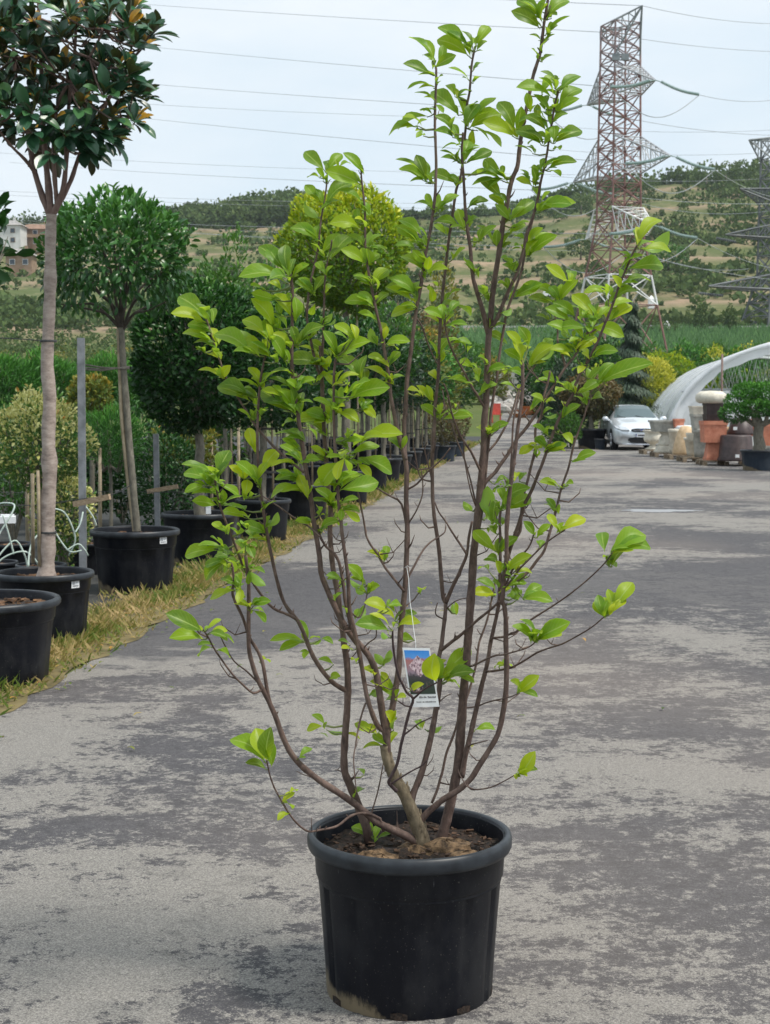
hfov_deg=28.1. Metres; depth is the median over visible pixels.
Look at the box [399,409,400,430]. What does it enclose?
staked tree
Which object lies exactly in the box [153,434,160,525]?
steel stake
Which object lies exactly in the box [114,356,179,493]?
conifer bush
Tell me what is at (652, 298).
utility cabin
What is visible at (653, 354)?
field shrub
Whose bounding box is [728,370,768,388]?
field shrub
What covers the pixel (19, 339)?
support wire
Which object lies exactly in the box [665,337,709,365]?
field shrub
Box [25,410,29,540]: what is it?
wooden stake
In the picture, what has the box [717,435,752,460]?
planter
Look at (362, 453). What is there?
staked tree
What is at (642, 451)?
pallet
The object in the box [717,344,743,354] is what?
field shrub
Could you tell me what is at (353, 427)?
staked tree
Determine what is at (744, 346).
field shrub
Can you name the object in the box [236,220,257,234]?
hill tree
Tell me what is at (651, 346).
field shrub
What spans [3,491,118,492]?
support wire
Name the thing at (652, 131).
power line
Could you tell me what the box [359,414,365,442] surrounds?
staked tree
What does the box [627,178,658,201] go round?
hill tree
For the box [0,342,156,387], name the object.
slope grass
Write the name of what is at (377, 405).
staked tree
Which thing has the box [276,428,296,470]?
staked tree
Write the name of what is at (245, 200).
power line
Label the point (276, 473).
staked tree
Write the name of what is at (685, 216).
hill tree
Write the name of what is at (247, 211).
crest woods
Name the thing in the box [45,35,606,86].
power line
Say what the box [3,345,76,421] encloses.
conifer bush
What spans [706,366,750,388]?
field shrub
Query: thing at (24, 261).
window
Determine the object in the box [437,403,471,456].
russet shrub
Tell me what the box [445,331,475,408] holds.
road end tree
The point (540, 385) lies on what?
dark hedge bush
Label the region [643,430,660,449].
urn
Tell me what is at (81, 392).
steel stake
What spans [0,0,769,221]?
sky
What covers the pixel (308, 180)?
power line
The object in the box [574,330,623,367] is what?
road end tree
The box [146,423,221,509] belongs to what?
yellowing shrub
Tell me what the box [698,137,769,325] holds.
power pylon
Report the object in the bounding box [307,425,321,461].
staked tree
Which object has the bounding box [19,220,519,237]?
power line
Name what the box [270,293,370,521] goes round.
ball tree
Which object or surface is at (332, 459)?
staked tree
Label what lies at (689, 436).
bowl
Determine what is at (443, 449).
russet shrub
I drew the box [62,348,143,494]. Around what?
conifer bush
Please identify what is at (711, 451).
planter
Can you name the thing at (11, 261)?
window
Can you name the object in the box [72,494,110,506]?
wood offcut
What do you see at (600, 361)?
field shrub
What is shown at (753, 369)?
field shrub
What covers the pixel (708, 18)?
power line
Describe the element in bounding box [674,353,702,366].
field shrub
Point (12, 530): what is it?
yellowing shrub
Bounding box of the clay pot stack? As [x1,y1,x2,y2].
[513,406,537,417]
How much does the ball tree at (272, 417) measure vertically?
2.787 m
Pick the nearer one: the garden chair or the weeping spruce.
the weeping spruce
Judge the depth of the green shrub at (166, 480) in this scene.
17.44 m
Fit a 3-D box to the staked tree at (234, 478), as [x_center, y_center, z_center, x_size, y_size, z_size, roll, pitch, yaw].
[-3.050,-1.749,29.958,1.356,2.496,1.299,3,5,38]
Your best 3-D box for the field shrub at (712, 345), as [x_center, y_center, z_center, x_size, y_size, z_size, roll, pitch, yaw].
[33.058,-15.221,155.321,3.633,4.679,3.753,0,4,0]
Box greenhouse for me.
[652,342,769,445]
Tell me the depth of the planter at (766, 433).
40.67 m
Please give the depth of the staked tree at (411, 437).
52.77 m
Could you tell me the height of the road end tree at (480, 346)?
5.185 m
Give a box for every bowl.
[686,433,692,441]
[695,391,725,402]
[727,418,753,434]
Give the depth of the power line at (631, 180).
375.18 m
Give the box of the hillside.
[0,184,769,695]
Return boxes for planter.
[648,420,684,431]
[653,445,668,451]
[668,429,678,453]
[672,419,684,427]
[684,437,693,455]
[688,406,702,413]
[689,414,702,428]
[692,429,705,456]
[699,421,727,442]
[702,403,724,413]
[702,414,725,420]
[703,443,719,459]
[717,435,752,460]
[763,424,769,445]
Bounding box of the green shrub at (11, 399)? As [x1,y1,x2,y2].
[0,387,95,514]
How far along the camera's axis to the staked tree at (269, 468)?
32.39 m
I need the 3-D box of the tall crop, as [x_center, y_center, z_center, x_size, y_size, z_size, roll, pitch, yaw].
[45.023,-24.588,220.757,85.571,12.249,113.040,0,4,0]
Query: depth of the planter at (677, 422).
45.79 m
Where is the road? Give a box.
[0,396,769,1023]
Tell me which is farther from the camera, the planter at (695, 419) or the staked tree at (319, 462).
the planter at (695, 419)
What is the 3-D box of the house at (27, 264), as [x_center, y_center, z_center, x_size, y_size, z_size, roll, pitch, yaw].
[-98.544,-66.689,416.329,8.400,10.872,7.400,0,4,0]
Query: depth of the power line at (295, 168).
394.14 m
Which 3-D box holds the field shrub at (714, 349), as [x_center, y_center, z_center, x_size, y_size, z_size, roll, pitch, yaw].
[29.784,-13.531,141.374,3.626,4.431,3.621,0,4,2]
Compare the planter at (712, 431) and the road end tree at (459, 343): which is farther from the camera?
the road end tree at (459, 343)
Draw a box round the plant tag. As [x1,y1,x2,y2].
[402,566,438,706]
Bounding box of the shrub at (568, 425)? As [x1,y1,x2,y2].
[539,410,582,446]
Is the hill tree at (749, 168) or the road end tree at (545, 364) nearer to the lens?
the road end tree at (545, 364)
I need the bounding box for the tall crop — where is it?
[430,321,769,372]
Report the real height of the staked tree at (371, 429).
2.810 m
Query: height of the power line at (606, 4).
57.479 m
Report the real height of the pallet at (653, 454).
0.138 m
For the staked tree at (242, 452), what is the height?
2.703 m
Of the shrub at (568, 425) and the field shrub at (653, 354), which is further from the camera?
the field shrub at (653, 354)
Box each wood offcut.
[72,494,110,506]
[147,484,178,493]
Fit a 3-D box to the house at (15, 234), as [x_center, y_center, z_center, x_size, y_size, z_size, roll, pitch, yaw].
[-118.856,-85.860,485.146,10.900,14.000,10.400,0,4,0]
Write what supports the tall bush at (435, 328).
on the nursery ground at (94, 592)
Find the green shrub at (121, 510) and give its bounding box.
[65,390,175,523]
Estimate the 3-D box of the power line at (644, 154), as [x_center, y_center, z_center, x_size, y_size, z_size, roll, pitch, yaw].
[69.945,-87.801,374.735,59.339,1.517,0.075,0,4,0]
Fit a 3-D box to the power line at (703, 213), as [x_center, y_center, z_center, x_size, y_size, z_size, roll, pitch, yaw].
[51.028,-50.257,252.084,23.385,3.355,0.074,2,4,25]
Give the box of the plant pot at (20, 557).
[0,541,30,562]
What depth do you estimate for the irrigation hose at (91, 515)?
12.26 m
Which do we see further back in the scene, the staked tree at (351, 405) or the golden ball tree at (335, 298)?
the staked tree at (351, 405)
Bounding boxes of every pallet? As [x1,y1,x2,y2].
[639,449,659,453]
[649,452,669,456]
[663,454,691,459]
[676,456,716,461]
[695,459,742,465]
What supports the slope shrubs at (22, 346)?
on the hillside
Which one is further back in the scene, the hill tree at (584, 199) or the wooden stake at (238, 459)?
the hill tree at (584, 199)
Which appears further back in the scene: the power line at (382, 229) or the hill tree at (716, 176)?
the hill tree at (716, 176)
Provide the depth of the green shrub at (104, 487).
19.77 m
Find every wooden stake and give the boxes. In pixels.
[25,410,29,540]
[98,448,101,526]
[210,436,212,509]
[237,421,239,529]
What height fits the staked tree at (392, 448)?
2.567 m
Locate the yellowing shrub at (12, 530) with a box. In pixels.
[0,441,62,540]
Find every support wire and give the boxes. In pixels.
[0,337,39,340]
[0,485,130,505]
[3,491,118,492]
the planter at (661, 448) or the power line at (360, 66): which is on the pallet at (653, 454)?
the planter at (661, 448)
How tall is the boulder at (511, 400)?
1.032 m
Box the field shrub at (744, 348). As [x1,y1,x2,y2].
[726,344,764,370]
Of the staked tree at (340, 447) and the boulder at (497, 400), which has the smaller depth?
the staked tree at (340, 447)
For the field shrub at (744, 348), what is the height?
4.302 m
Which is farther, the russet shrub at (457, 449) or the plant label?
the russet shrub at (457, 449)
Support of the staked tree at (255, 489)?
on the nursery ground at (94, 592)
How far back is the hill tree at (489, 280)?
376.84 m
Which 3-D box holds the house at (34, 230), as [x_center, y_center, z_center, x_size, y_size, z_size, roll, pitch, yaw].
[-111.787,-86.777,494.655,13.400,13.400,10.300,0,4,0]
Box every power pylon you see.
[531,5,714,351]
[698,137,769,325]
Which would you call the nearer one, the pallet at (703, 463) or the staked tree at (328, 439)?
the pallet at (703, 463)
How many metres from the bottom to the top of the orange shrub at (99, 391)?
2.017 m
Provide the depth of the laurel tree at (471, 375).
52.52 m
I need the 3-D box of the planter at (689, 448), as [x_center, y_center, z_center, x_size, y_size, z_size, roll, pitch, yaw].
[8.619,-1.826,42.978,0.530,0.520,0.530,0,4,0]
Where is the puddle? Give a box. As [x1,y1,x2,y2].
[625,509,701,511]
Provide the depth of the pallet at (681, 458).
42.44 m
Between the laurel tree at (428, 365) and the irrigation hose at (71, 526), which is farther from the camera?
the laurel tree at (428, 365)
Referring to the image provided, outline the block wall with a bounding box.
[474,373,535,395]
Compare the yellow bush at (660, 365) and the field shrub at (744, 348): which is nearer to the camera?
the yellow bush at (660, 365)
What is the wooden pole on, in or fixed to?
on the road
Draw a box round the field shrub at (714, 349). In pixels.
[695,340,725,359]
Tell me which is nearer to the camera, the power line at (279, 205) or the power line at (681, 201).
the power line at (681, 201)
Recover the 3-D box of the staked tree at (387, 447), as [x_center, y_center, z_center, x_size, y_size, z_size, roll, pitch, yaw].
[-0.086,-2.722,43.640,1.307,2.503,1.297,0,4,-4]
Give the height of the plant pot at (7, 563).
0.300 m
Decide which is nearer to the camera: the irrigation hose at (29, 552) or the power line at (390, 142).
the irrigation hose at (29, 552)
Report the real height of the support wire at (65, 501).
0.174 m
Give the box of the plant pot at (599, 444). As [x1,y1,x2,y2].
[594,439,605,449]
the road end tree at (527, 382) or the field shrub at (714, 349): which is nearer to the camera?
the road end tree at (527, 382)
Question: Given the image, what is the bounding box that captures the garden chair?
[492,403,500,422]
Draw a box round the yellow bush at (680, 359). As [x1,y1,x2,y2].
[648,350,695,389]
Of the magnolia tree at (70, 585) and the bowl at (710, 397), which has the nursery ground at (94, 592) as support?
the magnolia tree at (70, 585)
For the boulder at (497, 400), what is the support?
on the hillside
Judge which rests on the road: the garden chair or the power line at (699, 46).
the garden chair
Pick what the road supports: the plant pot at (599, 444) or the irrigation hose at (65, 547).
the plant pot at (599, 444)
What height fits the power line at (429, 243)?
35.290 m
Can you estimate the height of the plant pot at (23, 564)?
0.300 m
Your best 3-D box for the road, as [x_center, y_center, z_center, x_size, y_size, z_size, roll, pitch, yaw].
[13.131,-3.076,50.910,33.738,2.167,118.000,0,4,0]
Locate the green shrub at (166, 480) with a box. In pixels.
[123,420,211,525]
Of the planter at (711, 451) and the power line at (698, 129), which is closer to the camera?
the planter at (711, 451)
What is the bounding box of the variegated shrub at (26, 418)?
[0,384,99,499]
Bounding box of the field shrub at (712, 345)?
[700,338,726,353]
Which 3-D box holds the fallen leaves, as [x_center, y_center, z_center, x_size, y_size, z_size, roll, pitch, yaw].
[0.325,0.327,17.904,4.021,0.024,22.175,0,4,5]
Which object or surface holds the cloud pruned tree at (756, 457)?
on the road
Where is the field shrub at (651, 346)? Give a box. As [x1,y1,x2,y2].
[640,338,670,356]
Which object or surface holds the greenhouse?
on the hillside
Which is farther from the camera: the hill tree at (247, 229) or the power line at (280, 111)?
the hill tree at (247, 229)
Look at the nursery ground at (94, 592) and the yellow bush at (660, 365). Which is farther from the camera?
the yellow bush at (660, 365)
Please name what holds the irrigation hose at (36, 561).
on the nursery ground at (94, 592)
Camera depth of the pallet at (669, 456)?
44.05 m
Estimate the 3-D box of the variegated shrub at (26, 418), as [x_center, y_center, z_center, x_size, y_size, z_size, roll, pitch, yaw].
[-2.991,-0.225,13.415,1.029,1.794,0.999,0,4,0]
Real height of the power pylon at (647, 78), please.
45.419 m
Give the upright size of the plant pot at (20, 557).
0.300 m
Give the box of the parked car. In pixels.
[598,403,666,449]
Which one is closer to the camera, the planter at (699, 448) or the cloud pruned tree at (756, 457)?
the cloud pruned tree at (756, 457)
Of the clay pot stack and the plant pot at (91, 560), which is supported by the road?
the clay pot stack
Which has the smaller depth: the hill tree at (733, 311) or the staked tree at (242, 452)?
the staked tree at (242, 452)
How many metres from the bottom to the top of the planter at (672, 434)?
0.720 m
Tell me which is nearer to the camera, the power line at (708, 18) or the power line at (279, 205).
the power line at (708, 18)
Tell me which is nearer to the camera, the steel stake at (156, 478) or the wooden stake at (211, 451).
the steel stake at (156, 478)
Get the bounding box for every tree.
[0,0,179,638]
[0,191,60,687]
[32,181,201,594]
[127,271,277,565]
[180,350,242,509]
[212,305,319,540]
[213,429,236,467]
[220,435,236,482]
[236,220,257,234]
[236,352,271,496]
[240,427,259,459]
[266,423,277,475]
[267,430,286,456]
[268,371,316,492]
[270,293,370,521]
[273,181,414,504]
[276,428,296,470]
[286,423,310,463]
[289,366,327,481]
[306,424,310,450]
[307,380,332,465]
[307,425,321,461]
[315,434,332,446]
[321,422,337,452]
[322,355,356,462]
[324,313,420,488]
[332,415,338,446]
[337,443,354,452]
[340,397,365,455]
[350,299,424,481]
[350,396,377,459]
[352,407,360,448]
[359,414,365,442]
[360,399,380,454]
[367,294,427,474]
[370,417,377,443]
[376,402,391,454]
[379,402,401,453]
[386,335,445,469]
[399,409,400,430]
[403,324,451,465]
[409,336,461,460]
[409,408,414,446]
[420,356,467,444]
[427,322,482,364]
[438,338,483,440]
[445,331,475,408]
[458,330,511,386]
[460,348,512,402]
[484,278,501,291]
[510,351,552,405]
[527,326,579,411]
[549,324,615,366]
[556,371,623,448]
[565,230,596,259]
[569,192,593,214]
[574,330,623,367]
[595,198,621,217]
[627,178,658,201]
[641,318,659,330]
[645,242,688,270]
[659,319,677,331]
[667,206,696,230]
[681,309,692,327]
[687,159,725,189]
[691,299,709,329]
[712,160,741,182]
[717,381,769,470]
[722,299,737,329]
[725,159,755,181]
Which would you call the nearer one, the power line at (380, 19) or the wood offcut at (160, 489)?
the wood offcut at (160, 489)
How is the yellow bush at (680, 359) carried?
on the hillside
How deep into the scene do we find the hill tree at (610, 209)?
512.60 m
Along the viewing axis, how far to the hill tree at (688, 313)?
277.94 m
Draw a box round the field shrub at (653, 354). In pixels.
[645,347,669,359]
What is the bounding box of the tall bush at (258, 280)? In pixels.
[216,258,290,463]
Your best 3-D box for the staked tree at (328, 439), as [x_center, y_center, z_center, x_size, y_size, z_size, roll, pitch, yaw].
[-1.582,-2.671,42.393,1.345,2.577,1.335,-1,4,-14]
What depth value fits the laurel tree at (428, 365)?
35.93 m
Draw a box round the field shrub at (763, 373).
[754,366,769,380]
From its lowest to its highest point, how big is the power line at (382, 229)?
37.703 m
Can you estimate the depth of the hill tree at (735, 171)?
575.60 m
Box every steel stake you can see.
[77,338,86,567]
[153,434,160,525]
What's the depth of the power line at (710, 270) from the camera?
224.83 m
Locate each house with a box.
[0,218,28,248]
[6,246,36,276]
[24,222,57,254]
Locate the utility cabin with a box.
[648,295,654,308]
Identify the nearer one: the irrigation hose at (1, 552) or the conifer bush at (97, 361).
the irrigation hose at (1, 552)
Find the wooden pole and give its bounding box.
[721,354,722,391]
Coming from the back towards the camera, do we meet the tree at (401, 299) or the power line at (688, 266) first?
the power line at (688, 266)
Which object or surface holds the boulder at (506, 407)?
on the road
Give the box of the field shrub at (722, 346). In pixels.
[708,341,729,354]
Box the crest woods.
[139,156,769,228]
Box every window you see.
[9,259,14,264]
[22,259,27,264]
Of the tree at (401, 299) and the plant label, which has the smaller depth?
the plant label
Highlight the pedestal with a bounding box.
[657,432,668,445]
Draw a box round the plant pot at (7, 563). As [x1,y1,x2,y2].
[0,559,18,569]
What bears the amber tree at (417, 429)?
on the nursery ground at (94, 592)
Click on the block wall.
(514, 381)
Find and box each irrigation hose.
[0,502,14,533]
[0,540,27,566]
[0,551,37,565]
[2,515,13,554]
[28,535,36,566]
[55,508,75,555]
[56,534,81,552]
[67,543,88,555]
[75,512,83,532]
[86,506,96,525]
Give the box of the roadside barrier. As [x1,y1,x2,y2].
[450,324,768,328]
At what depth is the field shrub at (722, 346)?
154.81 m
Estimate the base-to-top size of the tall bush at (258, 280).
4.178 m
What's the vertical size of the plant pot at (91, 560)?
0.300 m
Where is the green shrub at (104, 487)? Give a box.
[21,415,125,525]
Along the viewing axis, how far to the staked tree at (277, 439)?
41.93 m
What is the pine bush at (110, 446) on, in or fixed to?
on the nursery ground at (94, 592)
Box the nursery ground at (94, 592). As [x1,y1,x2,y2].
[0,436,480,615]
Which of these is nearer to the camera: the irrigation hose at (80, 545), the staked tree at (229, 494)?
the irrigation hose at (80, 545)
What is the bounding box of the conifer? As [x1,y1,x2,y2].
[428,252,460,441]
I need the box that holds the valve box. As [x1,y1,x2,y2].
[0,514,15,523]
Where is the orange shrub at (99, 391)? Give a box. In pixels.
[65,371,115,536]
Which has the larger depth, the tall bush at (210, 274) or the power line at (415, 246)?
the power line at (415, 246)
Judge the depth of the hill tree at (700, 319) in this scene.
269.86 m
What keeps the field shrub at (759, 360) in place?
on the hillside
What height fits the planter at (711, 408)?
0.280 m
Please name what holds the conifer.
on the nursery ground at (94, 592)
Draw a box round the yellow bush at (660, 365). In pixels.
[619,353,676,405]
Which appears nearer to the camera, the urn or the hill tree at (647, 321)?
the urn
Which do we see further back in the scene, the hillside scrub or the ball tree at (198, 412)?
the hillside scrub
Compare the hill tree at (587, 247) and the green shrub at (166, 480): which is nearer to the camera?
the green shrub at (166, 480)
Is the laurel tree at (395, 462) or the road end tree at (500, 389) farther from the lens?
the road end tree at (500, 389)
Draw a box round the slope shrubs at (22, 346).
[0,322,335,379]
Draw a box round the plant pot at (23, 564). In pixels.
[15,561,66,567]
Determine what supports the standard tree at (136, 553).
on the nursery ground at (94, 592)
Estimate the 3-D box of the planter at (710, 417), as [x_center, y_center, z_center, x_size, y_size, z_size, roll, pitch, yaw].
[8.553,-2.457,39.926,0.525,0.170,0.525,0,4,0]
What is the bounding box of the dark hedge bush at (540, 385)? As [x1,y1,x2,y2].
[532,351,575,441]
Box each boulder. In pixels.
[489,399,501,407]
[497,401,512,412]
[498,390,514,400]
[503,398,519,410]
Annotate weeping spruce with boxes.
[610,302,662,415]
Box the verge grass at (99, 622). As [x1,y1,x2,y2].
[0,440,480,715]
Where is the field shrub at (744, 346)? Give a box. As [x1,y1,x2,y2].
[728,340,753,354]
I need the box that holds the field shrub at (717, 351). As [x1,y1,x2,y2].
[700,344,727,362]
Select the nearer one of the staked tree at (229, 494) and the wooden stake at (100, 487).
the wooden stake at (100, 487)
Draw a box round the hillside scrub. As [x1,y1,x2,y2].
[0,171,769,332]
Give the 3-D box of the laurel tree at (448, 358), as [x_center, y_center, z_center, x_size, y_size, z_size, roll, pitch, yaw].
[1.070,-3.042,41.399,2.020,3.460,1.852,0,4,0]
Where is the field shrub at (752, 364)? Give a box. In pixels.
[732,350,765,376]
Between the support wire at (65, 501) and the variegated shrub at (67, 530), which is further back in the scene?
the variegated shrub at (67, 530)
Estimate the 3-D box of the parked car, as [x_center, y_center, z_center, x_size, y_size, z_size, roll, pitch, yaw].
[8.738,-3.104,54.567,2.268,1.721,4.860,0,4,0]
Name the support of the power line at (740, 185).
attached to the power pylon at (647, 78)
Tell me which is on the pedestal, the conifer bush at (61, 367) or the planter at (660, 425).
the planter at (660, 425)
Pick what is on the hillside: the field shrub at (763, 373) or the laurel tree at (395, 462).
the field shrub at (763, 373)
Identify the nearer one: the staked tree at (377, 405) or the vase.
the staked tree at (377, 405)
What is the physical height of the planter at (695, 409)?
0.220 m
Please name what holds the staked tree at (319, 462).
on the nursery ground at (94, 592)
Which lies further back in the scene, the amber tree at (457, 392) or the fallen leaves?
the amber tree at (457, 392)
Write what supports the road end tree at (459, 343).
on the hillside
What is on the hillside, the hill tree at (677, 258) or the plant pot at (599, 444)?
the hill tree at (677, 258)
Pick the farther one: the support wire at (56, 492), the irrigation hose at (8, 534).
the support wire at (56, 492)
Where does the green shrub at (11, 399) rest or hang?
on the nursery ground at (94, 592)
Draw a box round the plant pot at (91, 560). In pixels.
[65,540,96,574]
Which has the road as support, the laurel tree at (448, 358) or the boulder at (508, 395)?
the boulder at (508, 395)
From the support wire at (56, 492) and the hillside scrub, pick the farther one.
the hillside scrub
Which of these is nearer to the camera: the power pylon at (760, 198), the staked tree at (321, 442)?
the staked tree at (321, 442)
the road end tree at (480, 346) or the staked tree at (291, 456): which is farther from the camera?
the road end tree at (480, 346)
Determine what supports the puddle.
on the road
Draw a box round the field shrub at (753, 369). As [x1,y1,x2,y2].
[738,362,766,377]
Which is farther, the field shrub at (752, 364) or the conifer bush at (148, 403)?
the field shrub at (752, 364)
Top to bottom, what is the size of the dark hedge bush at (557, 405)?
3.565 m
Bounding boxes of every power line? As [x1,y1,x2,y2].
[6,216,594,233]
[7,153,569,174]
[10,162,528,189]
[10,191,575,203]
[12,195,575,208]
[15,222,542,247]
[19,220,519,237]
[36,73,543,111]
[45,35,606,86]
[139,103,547,119]
[145,4,594,31]
[147,118,623,163]
[180,231,560,250]
[538,1,640,5]
[554,176,768,180]
[555,149,754,154]
[561,126,764,131]
[603,32,769,51]
[614,194,769,203]
[629,200,766,213]
[629,251,765,278]
[630,118,755,134]
[641,251,743,269]
[644,6,769,23]
[698,238,769,267]
[701,95,769,101]
[716,170,767,195]
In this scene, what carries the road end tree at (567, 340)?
on the hillside
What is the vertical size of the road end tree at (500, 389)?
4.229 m
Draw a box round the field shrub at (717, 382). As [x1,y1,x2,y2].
[704,376,727,388]
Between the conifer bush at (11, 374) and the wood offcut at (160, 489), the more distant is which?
the conifer bush at (11, 374)
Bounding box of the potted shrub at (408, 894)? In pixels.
[166,0,670,1020]
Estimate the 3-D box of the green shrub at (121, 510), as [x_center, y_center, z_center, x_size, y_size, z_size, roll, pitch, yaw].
[-3.547,-0.687,20.468,1.609,1.880,1.368,0,4,0]
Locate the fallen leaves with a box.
[0,488,664,748]
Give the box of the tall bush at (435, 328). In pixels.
[397,303,463,443]
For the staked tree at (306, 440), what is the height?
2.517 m
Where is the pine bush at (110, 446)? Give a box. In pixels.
[71,400,149,525]
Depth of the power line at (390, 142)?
240.89 m
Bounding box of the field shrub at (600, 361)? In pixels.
[578,359,612,417]
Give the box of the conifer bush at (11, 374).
[0,350,41,418]
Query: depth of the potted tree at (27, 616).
8.78 m
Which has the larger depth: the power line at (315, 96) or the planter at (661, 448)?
the power line at (315, 96)
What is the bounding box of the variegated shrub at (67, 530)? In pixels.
[25,460,96,565]
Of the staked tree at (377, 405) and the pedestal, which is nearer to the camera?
the staked tree at (377, 405)
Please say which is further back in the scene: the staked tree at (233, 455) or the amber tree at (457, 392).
the amber tree at (457, 392)
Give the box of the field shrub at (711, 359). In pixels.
[696,351,732,370]
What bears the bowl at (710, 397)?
on the planter at (711, 408)
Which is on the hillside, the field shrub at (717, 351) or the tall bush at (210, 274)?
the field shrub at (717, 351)
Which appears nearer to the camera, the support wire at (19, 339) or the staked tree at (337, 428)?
the support wire at (19, 339)
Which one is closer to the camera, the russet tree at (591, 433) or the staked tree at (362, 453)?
the staked tree at (362, 453)
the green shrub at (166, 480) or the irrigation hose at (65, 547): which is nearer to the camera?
the irrigation hose at (65, 547)
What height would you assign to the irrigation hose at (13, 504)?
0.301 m
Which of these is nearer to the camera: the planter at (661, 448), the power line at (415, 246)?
the planter at (661, 448)
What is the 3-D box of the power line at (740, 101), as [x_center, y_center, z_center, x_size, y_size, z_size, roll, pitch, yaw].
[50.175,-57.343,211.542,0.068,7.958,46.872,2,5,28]
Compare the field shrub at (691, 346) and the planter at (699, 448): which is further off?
the field shrub at (691, 346)
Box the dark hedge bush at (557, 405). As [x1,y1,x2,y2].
[539,353,602,446]
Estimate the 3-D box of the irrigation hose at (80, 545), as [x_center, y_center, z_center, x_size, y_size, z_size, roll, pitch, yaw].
[-2.457,0.305,12.305,0.196,0.111,0.033,-3,5,-40]
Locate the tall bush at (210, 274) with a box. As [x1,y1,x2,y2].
[183,220,255,481]
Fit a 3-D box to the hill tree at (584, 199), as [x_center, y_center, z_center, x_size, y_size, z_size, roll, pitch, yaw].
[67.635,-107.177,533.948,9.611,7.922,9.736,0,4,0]
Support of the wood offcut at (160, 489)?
attached to the ball tree at (198, 412)
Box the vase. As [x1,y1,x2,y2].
[672,426,691,454]
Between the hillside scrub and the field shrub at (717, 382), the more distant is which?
the hillside scrub
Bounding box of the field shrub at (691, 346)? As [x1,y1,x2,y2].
[678,339,703,360]
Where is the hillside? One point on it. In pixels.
(572, 224)
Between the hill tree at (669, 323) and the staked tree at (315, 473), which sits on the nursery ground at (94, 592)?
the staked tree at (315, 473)
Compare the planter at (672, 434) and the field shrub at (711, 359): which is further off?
the field shrub at (711, 359)
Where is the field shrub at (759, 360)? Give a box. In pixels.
[745,359,769,365]
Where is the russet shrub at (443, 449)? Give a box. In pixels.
[423,403,461,461]
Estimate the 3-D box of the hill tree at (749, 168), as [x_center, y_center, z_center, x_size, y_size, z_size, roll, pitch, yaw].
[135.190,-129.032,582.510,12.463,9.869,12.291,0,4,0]
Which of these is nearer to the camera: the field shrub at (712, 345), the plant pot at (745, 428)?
the plant pot at (745, 428)
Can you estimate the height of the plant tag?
0.368 m
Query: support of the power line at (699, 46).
attached to the power pylon at (647, 78)
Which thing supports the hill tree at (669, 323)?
on the hillside
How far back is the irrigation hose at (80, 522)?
12.28 m
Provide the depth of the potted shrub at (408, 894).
4.10 m
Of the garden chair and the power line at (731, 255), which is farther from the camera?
the power line at (731, 255)
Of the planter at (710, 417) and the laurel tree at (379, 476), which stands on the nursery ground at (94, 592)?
the laurel tree at (379, 476)

